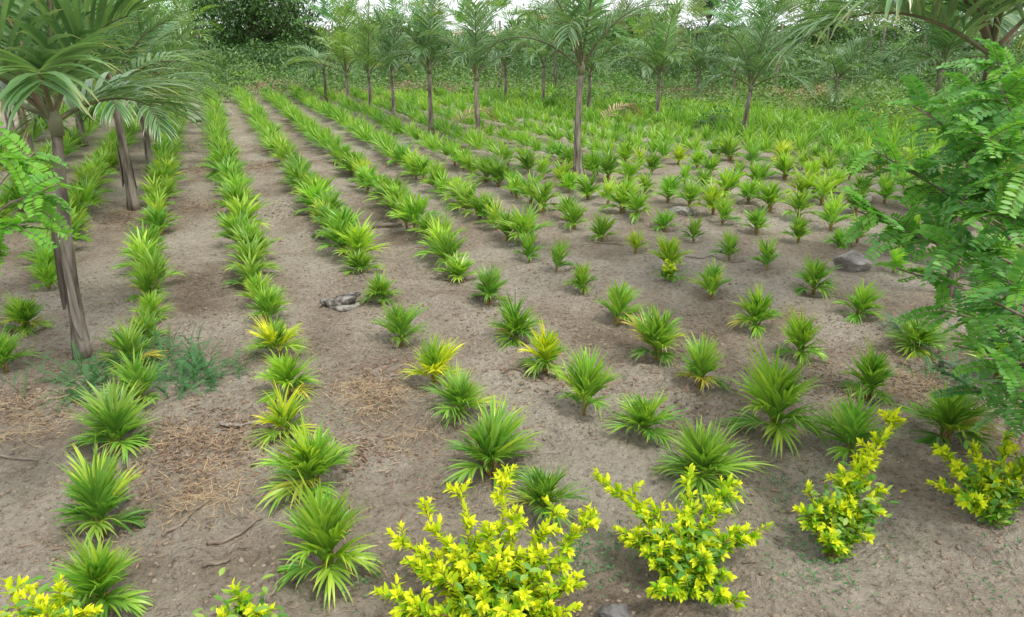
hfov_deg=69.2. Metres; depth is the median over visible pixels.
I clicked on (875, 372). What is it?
palm seedling
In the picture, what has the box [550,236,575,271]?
palm seedling
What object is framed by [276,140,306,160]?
palm seedling
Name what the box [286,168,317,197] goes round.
palm seedling
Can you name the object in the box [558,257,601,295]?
palm seedling
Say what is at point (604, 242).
stick
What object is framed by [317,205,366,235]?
palm seedling
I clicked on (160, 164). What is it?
palm seedling
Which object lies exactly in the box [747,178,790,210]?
palm seedling
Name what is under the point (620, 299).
palm seedling
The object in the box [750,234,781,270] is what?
palm seedling
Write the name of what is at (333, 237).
palm seedling
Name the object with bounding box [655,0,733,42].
palm tree
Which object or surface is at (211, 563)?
stick
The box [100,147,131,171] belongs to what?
palm seedling
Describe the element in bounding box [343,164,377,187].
palm seedling
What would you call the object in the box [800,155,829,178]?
palm seedling
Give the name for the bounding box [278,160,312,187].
palm seedling
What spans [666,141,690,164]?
palm seedling
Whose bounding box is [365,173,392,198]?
palm seedling
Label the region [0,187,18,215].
palm seedling
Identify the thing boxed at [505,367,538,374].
stick
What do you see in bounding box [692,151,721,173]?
palm seedling
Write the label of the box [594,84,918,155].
weeds
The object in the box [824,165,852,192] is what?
palm seedling
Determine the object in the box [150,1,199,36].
palm tree
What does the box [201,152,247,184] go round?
palm seedling
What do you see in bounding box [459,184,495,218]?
palm seedling
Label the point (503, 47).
palm tree
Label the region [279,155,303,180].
palm seedling
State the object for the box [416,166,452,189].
palm seedling
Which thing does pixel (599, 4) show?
palm tree
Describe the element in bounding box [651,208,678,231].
palm seedling
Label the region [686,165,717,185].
palm seedling
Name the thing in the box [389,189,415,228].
palm seedling
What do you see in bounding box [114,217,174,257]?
palm seedling
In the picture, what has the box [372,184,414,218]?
palm seedling
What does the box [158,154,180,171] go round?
palm seedling
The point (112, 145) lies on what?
palm seedling
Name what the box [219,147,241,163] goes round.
palm seedling
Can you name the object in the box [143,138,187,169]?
palm seedling
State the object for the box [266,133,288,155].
palm seedling
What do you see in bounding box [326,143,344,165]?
palm seedling
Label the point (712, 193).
palm seedling
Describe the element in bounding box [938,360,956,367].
stone
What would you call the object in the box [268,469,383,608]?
palm seedling
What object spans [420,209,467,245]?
palm seedling
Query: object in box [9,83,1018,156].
palm seedlings
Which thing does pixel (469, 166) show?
palm seedling
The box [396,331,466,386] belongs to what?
palm seedling
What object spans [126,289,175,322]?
palm seedling
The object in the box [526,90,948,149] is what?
grass
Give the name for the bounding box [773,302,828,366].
palm seedling
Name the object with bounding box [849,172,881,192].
palm seedling
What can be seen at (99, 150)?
palm seedling
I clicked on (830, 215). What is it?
palm seedling
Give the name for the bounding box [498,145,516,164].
palm seedling
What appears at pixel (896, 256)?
palm seedling
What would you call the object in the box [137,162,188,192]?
palm seedling
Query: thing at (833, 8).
palm tree
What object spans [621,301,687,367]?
palm seedling
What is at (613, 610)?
stone
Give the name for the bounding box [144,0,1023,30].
sky
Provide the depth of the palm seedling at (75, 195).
6.42 m
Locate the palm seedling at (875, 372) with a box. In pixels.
[836,334,899,405]
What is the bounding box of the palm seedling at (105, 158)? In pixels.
[84,146,114,169]
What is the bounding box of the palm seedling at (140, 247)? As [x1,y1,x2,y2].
[107,227,159,270]
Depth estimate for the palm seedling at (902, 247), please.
5.59 m
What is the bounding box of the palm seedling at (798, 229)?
[776,210,818,242]
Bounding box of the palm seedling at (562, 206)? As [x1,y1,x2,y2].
[548,193,590,222]
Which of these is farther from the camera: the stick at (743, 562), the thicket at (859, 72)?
the thicket at (859, 72)
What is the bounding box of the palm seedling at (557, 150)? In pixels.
[538,140,572,163]
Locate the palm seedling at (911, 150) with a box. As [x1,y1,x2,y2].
[905,144,918,164]
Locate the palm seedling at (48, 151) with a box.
[25,144,52,167]
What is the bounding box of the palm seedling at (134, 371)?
[93,345,168,404]
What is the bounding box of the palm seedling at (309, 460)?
[249,407,360,517]
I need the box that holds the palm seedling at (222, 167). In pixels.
[205,159,249,182]
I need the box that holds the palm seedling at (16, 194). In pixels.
[0,175,42,211]
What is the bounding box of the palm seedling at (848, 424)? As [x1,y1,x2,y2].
[799,384,902,461]
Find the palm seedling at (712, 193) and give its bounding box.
[686,177,731,214]
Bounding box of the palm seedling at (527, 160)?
[514,149,539,173]
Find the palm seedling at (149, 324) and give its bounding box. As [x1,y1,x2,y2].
[125,301,173,348]
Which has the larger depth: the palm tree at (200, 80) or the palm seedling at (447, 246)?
the palm tree at (200, 80)
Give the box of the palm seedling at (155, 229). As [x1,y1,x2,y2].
[118,223,167,255]
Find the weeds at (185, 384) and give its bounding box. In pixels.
[2,307,1011,427]
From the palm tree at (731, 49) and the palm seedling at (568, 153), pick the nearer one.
the palm seedling at (568, 153)
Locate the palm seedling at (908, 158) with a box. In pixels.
[896,146,913,175]
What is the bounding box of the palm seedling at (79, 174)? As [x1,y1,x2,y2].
[67,160,106,188]
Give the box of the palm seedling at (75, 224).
[37,212,92,242]
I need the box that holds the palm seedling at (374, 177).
[362,170,392,186]
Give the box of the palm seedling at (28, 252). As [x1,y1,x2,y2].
[14,220,73,258]
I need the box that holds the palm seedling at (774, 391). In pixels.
[713,336,831,458]
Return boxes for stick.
[0,454,38,461]
[161,500,209,536]
[202,557,230,567]
[206,517,262,545]
[266,571,285,602]
[430,276,453,280]
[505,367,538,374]
[585,241,623,245]
[685,255,744,262]
[742,560,758,563]
[803,291,842,298]
[933,577,949,589]
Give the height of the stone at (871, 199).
0.117 m
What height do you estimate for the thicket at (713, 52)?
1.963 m
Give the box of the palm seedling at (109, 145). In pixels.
[99,139,117,156]
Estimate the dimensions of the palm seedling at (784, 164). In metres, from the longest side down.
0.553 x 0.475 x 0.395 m
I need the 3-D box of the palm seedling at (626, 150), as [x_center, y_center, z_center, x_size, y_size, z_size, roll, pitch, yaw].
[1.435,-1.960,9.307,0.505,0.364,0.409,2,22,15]
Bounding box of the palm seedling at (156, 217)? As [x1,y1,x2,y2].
[135,203,184,234]
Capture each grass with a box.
[41,73,952,144]
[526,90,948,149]
[634,99,1023,193]
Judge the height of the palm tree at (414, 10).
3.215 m
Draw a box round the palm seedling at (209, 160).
[194,145,244,179]
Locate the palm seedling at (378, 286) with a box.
[357,269,403,306]
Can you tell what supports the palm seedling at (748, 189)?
on the ground at (580, 455)
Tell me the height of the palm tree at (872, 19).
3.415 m
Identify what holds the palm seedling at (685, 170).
on the ground at (580, 455)
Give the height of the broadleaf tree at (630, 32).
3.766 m
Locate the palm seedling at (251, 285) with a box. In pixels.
[232,271,286,308]
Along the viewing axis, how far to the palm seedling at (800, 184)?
7.31 m
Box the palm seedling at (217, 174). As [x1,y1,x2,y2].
[214,159,238,182]
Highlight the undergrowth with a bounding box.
[38,35,1023,117]
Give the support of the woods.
on the ground at (580, 455)
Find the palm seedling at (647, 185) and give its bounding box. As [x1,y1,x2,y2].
[635,171,659,193]
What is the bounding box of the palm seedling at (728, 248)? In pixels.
[707,224,742,260]
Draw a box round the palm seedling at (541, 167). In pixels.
[530,152,555,177]
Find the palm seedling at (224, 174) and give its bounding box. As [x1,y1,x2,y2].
[209,164,260,195]
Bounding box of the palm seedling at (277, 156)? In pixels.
[270,141,297,159]
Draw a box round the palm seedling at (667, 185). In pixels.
[649,173,692,202]
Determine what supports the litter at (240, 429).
on the ground at (580, 455)
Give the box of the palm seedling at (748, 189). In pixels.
[730,176,764,203]
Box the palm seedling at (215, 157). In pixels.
[205,148,249,170]
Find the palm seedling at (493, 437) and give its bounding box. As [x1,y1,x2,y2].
[439,393,543,494]
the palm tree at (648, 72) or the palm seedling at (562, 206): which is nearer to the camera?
the palm seedling at (562, 206)
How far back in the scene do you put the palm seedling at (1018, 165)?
8.03 m
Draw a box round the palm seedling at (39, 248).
[18,231,60,259]
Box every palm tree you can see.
[0,0,118,156]
[0,0,219,210]
[0,0,220,360]
[0,29,66,134]
[0,86,75,138]
[20,3,155,146]
[65,0,219,171]
[88,6,222,145]
[106,2,224,121]
[145,0,227,87]
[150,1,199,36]
[160,0,224,73]
[281,38,360,101]
[282,0,395,99]
[291,0,358,62]
[321,0,378,64]
[326,0,415,105]
[348,0,437,116]
[357,0,435,38]
[378,0,478,134]
[389,0,453,62]
[400,0,462,79]
[418,0,533,134]
[435,0,490,41]
[454,0,540,89]
[466,0,687,183]
[480,5,536,94]
[496,0,552,53]
[505,1,567,108]
[517,0,569,87]
[539,4,638,108]
[540,0,638,83]
[602,0,709,122]
[603,0,643,58]
[609,1,667,45]
[610,13,686,91]
[627,0,703,83]
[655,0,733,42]
[665,18,728,95]
[689,0,769,68]
[693,0,822,137]
[695,17,776,100]
[705,0,805,89]
[737,0,822,91]
[758,0,1023,298]
[774,0,835,52]
[785,31,897,111]
[800,0,854,47]
[839,3,906,55]
[847,0,928,62]
[860,0,1023,131]
[872,0,959,87]
[893,0,979,89]
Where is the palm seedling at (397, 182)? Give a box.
[363,175,410,207]
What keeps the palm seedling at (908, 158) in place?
on the ground at (580, 455)
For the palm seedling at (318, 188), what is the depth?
6.77 m
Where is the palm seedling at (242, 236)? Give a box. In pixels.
[221,222,285,263]
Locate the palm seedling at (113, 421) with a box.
[64,373,163,466]
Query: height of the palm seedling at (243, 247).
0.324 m
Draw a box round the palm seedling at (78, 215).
[46,206,93,235]
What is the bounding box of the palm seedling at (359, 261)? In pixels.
[339,248,386,274]
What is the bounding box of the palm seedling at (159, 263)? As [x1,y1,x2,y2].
[119,241,187,289]
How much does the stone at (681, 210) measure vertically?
0.092 m
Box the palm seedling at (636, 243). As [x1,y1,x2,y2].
[620,227,651,253]
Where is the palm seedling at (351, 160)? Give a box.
[337,149,379,173]
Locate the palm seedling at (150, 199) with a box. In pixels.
[138,189,170,213]
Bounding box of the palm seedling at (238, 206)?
[216,191,274,230]
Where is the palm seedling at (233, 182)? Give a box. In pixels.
[221,170,262,198]
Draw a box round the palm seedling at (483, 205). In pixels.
[470,191,498,220]
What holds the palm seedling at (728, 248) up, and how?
on the ground at (580, 455)
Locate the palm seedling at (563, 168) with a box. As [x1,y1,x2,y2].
[548,159,581,186]
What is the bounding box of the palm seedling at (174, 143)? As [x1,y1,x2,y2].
[158,140,180,155]
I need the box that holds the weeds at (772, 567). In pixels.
[300,383,1020,612]
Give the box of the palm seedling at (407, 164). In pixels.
[398,145,433,176]
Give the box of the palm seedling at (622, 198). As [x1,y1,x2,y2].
[597,174,654,213]
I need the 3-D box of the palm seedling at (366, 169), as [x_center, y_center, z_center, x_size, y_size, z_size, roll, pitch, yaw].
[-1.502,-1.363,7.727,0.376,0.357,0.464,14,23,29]
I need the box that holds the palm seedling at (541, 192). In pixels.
[520,176,562,211]
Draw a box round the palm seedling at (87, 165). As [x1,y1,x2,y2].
[74,159,116,181]
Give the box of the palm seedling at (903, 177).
[895,171,913,188]
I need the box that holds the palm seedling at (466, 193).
[449,181,479,211]
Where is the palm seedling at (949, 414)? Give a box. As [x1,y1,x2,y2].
[889,379,1014,459]
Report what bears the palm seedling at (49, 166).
on the ground at (580, 455)
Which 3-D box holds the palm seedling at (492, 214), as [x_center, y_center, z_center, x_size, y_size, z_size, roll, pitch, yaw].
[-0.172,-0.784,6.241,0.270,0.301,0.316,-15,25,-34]
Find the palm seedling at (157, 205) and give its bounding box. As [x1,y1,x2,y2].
[135,196,179,225]
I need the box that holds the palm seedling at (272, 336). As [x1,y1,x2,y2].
[238,313,313,357]
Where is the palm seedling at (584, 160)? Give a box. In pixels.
[567,153,588,170]
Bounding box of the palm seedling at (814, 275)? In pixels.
[787,252,841,299]
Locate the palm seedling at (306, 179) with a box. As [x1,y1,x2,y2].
[288,173,346,201]
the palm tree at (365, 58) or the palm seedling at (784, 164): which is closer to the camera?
the palm seedling at (784, 164)
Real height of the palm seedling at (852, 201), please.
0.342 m
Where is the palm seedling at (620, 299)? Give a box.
[591,278,646,326]
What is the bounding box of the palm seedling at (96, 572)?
[45,527,153,616]
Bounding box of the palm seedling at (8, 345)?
[0,324,48,371]
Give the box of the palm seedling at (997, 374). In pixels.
[962,337,1015,382]
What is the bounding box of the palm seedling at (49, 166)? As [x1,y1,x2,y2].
[34,162,52,182]
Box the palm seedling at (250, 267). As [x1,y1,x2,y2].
[221,247,267,285]
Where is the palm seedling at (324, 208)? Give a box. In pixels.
[309,199,336,225]
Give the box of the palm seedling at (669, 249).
[645,229,693,264]
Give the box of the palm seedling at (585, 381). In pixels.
[547,342,625,420]
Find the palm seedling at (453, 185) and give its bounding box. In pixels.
[439,175,474,202]
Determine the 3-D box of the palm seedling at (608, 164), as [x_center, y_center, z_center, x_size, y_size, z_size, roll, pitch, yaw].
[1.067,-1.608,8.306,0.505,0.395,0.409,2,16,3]
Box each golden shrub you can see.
[0,571,103,616]
[192,567,288,616]
[369,463,601,616]
[591,463,775,611]
[650,258,691,281]
[791,406,908,562]
[924,429,1023,529]
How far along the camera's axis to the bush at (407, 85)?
18.89 m
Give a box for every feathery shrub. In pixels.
[0,118,91,275]
[840,38,1023,437]
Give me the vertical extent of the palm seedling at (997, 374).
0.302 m
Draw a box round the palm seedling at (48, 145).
[40,139,68,150]
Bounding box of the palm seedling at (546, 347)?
[516,316,569,379]
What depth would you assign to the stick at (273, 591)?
2.21 m
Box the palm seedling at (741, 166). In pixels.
[731,154,749,182]
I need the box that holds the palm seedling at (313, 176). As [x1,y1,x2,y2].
[292,171,320,202]
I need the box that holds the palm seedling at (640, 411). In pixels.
[598,388,691,453]
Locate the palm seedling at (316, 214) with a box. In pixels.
[310,196,333,227]
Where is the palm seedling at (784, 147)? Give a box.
[764,137,796,159]
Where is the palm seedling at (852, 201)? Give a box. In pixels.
[839,177,871,214]
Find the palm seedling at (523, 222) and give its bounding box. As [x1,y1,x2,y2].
[498,196,557,244]
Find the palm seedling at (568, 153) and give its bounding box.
[556,143,573,168]
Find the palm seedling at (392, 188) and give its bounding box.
[383,178,417,209]
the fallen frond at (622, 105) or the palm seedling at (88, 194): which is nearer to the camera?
the palm seedling at (88, 194)
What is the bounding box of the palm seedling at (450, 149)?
[443,138,465,165]
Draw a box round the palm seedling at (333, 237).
[315,215,369,255]
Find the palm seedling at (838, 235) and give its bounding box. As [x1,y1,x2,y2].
[821,226,855,248]
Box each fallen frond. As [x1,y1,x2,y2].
[450,106,498,132]
[598,102,643,127]
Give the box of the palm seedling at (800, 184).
[784,164,822,195]
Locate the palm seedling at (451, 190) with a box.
[435,175,481,211]
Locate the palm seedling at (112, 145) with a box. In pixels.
[102,140,119,153]
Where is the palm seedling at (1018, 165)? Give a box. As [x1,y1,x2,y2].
[1004,158,1022,182]
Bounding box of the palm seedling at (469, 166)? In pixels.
[460,150,480,174]
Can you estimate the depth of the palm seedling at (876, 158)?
8.83 m
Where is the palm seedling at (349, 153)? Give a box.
[330,147,376,175]
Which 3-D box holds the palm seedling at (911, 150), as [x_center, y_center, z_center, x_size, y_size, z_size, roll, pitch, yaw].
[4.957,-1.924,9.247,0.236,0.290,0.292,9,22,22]
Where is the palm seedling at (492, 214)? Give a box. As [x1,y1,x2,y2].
[473,197,507,230]
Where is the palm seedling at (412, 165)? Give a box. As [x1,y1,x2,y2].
[399,154,421,179]
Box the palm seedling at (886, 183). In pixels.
[873,169,904,203]
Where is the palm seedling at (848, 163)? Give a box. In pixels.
[833,147,866,180]
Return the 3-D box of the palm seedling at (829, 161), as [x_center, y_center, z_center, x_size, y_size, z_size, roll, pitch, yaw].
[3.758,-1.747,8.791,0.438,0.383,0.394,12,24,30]
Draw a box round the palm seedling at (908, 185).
[883,172,932,207]
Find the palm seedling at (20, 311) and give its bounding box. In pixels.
[0,290,55,338]
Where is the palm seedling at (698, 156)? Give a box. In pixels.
[683,144,705,168]
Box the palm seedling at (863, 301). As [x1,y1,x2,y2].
[830,279,890,324]
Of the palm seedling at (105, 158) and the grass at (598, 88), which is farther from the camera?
the grass at (598, 88)
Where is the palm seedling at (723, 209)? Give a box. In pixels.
[711,193,745,224]
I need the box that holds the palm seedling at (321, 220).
[310,208,339,237]
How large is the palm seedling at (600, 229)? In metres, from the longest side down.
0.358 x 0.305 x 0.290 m
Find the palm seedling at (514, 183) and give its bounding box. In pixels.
[503,174,527,198]
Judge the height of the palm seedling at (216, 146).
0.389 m
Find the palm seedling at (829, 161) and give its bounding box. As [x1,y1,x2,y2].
[811,146,839,174]
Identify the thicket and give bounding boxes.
[47,37,1023,93]
[171,32,1023,82]
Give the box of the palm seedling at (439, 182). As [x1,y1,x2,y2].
[425,169,450,198]
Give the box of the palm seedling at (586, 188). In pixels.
[571,169,603,199]
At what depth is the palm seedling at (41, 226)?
5.84 m
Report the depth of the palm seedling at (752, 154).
9.03 m
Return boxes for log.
[361,222,401,229]
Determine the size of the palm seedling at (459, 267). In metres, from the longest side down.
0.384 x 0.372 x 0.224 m
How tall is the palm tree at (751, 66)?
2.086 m
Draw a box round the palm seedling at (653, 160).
[640,147,667,174]
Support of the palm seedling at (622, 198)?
on the ground at (580, 455)
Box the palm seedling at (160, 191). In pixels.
[152,184,179,205]
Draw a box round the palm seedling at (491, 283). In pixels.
[469,256,513,305]
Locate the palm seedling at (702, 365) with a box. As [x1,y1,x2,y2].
[674,328,733,393]
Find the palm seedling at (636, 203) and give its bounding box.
[622,183,654,223]
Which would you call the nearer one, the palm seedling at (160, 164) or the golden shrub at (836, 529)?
the golden shrub at (836, 529)
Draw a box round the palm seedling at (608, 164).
[585,147,622,180]
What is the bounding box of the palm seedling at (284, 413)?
[243,379,327,455]
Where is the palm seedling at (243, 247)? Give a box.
[219,230,284,271]
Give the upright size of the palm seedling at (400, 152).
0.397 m
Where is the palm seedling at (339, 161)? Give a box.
[332,148,352,168]
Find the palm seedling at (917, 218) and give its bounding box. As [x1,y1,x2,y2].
[907,204,929,225]
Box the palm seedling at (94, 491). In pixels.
[47,432,155,553]
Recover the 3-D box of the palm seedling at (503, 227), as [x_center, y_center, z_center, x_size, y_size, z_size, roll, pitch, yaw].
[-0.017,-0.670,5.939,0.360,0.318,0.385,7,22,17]
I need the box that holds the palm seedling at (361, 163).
[348,155,377,176]
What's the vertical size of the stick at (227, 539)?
0.038 m
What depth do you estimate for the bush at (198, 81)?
19.09 m
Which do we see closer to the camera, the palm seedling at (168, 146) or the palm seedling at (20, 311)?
the palm seedling at (20, 311)
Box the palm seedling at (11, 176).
[1,169,26,185]
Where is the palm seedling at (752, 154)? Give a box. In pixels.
[742,141,768,165]
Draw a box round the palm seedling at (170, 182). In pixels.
[157,173,186,198]
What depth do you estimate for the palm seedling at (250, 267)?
4.87 m
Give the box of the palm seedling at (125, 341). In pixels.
[93,314,169,377]
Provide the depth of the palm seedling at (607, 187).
7.11 m
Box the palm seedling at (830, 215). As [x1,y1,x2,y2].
[813,189,856,230]
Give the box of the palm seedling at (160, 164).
[150,157,185,177]
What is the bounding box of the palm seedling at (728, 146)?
[709,133,747,160]
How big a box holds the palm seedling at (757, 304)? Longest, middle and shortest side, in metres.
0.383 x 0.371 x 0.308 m
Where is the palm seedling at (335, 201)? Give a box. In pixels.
[305,184,350,211]
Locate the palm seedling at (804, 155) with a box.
[791,146,812,169]
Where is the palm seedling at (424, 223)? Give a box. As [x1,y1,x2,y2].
[406,206,447,241]
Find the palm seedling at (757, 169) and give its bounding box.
[739,154,782,186]
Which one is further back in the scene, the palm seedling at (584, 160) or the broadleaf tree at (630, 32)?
the broadleaf tree at (630, 32)
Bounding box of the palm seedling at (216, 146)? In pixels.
[200,138,241,162]
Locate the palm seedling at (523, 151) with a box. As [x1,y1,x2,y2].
[510,144,537,168]
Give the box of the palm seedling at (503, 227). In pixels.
[487,207,521,244]
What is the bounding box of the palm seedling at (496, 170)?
[475,154,521,186]
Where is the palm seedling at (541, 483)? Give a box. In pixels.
[490,462,592,540]
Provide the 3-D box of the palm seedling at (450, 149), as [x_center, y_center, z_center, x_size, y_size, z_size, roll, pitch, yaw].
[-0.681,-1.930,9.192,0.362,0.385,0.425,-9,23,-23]
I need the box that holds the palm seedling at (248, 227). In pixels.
[224,214,272,250]
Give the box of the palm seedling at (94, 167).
[79,163,114,183]
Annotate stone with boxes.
[222,107,231,116]
[312,232,321,238]
[596,603,633,616]
[668,206,693,215]
[833,250,872,271]
[864,194,872,202]
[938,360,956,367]
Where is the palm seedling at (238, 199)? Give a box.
[216,192,245,220]
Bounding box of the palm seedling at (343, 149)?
[333,143,351,159]
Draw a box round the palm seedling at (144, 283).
[123,256,170,301]
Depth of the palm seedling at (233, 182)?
7.06 m
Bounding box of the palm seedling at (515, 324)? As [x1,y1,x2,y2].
[483,291,545,351]
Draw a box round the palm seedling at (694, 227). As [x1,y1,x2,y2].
[677,215,710,242]
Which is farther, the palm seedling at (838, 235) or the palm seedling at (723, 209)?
the palm seedling at (723, 209)
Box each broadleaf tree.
[166,0,326,54]
[183,0,243,48]
[256,0,334,51]
[330,2,450,42]
[492,0,611,51]
[595,1,691,47]
[675,0,744,41]
[771,0,898,49]
[858,9,1023,52]
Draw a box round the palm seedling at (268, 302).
[242,279,292,323]
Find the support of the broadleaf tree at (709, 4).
on the ground at (580, 455)
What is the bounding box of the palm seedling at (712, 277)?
[687,257,734,299]
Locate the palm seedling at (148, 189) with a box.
[138,173,167,199]
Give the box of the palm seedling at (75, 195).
[56,183,99,218]
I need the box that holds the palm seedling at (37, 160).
[19,152,52,168]
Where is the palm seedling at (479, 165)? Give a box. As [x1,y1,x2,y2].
[464,153,502,181]
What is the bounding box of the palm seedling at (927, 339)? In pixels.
[881,306,953,362]
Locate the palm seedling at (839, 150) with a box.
[823,137,849,161]
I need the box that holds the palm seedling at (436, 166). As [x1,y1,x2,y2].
[424,156,455,180]
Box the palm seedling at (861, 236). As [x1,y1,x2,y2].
[840,212,871,242]
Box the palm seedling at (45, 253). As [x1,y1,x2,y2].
[21,236,77,277]
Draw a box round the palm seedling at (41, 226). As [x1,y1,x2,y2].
[26,212,55,244]
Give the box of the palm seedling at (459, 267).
[431,252,476,283]
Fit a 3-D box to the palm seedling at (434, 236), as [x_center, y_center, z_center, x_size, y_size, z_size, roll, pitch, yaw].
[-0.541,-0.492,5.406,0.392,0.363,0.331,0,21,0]
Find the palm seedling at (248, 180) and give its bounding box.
[214,172,258,200]
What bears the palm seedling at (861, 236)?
on the ground at (580, 455)
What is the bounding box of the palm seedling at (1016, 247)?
[960,233,1023,264]
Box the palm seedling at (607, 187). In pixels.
[592,174,620,203]
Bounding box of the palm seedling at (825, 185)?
[798,170,844,204]
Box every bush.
[175,74,220,93]
[213,68,269,88]
[242,77,312,94]
[276,70,320,80]
[335,88,377,97]
[382,80,461,94]
[583,71,645,96]
[648,85,729,101]
[700,104,734,127]
[758,85,794,99]
[795,83,845,99]
[845,96,923,122]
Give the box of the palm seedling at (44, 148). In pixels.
[36,143,67,168]
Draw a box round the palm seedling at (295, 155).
[274,146,312,168]
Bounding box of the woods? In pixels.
[103,19,1023,53]
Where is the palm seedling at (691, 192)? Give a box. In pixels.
[667,172,704,206]
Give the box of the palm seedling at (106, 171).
[67,151,119,178]
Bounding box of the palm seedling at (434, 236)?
[411,214,456,260]
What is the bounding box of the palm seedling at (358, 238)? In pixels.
[328,213,391,256]
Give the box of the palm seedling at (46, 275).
[24,254,56,291]
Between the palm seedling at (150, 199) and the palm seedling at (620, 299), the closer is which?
the palm seedling at (620, 299)
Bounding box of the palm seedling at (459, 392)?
[417,361,503,429]
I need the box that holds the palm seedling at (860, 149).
[838,141,871,169]
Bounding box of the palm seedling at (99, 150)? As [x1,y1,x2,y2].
[91,144,116,167]
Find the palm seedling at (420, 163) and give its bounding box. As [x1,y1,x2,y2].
[401,152,435,181]
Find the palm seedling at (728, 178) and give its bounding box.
[706,167,750,199]
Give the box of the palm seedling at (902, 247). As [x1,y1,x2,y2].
[881,221,921,253]
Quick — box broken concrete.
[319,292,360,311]
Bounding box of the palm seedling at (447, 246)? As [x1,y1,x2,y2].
[426,227,470,267]
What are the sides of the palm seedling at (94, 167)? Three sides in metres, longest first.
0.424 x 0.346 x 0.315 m
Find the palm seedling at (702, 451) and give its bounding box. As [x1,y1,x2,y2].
[644,415,781,516]
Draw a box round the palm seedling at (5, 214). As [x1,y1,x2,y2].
[0,192,16,218]
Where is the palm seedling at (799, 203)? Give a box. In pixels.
[780,182,822,219]
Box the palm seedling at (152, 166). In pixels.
[144,156,177,180]
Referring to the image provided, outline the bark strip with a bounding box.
[218,420,262,426]
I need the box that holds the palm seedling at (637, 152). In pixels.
[627,146,648,169]
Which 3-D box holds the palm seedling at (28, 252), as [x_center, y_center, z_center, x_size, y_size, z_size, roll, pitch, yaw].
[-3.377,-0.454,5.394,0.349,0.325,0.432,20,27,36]
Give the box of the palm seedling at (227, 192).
[209,181,265,206]
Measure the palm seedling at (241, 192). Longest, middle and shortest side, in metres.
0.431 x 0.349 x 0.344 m
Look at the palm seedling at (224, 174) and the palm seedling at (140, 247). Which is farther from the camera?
the palm seedling at (224, 174)
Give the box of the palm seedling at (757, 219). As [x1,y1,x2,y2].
[741,202,773,233]
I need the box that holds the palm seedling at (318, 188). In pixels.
[293,176,346,215]
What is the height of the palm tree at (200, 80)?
2.200 m
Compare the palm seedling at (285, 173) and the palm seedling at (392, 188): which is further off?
the palm seedling at (285, 173)
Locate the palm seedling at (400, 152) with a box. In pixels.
[385,141,413,169]
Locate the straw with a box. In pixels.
[0,162,1020,542]
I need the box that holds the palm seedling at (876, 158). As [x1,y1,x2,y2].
[863,144,895,170]
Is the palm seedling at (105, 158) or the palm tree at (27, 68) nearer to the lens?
the palm tree at (27, 68)
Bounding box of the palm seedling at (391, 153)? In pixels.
[381,145,405,165]
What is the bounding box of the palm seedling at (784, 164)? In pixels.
[767,147,804,179]
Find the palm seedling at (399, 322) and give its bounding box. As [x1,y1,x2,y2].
[369,298,434,347]
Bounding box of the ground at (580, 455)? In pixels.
[0,31,1023,616]
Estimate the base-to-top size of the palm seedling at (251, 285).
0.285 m
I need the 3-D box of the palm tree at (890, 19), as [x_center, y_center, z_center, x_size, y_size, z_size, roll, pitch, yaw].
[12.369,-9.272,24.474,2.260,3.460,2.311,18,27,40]
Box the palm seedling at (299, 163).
[279,153,320,181]
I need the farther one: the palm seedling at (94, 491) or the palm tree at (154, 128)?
the palm tree at (154, 128)
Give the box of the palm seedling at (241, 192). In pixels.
[218,182,254,207]
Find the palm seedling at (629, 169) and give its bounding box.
[614,153,644,187]
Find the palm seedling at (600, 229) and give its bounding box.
[586,210,618,242]
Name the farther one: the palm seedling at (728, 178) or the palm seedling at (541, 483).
the palm seedling at (728, 178)
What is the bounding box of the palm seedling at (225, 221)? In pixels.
[211,206,258,243]
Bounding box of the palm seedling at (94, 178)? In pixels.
[77,169,119,192]
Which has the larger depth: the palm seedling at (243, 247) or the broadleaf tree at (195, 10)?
the broadleaf tree at (195, 10)
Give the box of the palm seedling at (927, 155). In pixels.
[914,144,940,158]
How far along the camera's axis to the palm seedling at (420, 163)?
8.17 m
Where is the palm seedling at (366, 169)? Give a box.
[351,164,377,192]
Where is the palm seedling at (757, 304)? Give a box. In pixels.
[725,277,787,339]
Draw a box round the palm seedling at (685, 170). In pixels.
[673,161,696,183]
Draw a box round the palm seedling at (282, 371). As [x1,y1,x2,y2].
[248,348,324,406]
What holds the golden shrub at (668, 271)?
on the ground at (580, 455)
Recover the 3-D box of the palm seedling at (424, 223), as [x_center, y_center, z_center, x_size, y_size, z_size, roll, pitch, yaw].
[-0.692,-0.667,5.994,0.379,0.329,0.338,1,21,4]
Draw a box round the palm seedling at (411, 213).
[387,191,442,231]
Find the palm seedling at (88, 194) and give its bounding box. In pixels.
[67,171,111,214]
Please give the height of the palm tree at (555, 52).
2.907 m
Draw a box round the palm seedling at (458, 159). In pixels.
[446,145,479,170]
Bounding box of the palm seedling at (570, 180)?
[553,169,584,192]
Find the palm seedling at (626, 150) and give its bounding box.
[609,140,636,163]
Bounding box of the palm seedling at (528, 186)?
[510,168,544,204]
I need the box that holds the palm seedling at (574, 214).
[559,199,589,229]
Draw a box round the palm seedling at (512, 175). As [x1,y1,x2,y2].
[500,167,523,193]
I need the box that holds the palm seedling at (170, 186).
[152,176,178,198]
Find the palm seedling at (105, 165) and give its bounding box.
[86,156,118,178]
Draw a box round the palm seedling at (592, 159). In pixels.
[582,150,603,176]
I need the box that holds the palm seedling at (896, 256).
[881,244,914,274]
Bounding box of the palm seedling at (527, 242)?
[513,228,546,261]
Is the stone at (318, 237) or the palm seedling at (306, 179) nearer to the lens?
the stone at (318, 237)
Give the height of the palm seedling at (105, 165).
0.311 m
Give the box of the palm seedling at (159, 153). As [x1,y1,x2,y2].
[151,145,178,169]

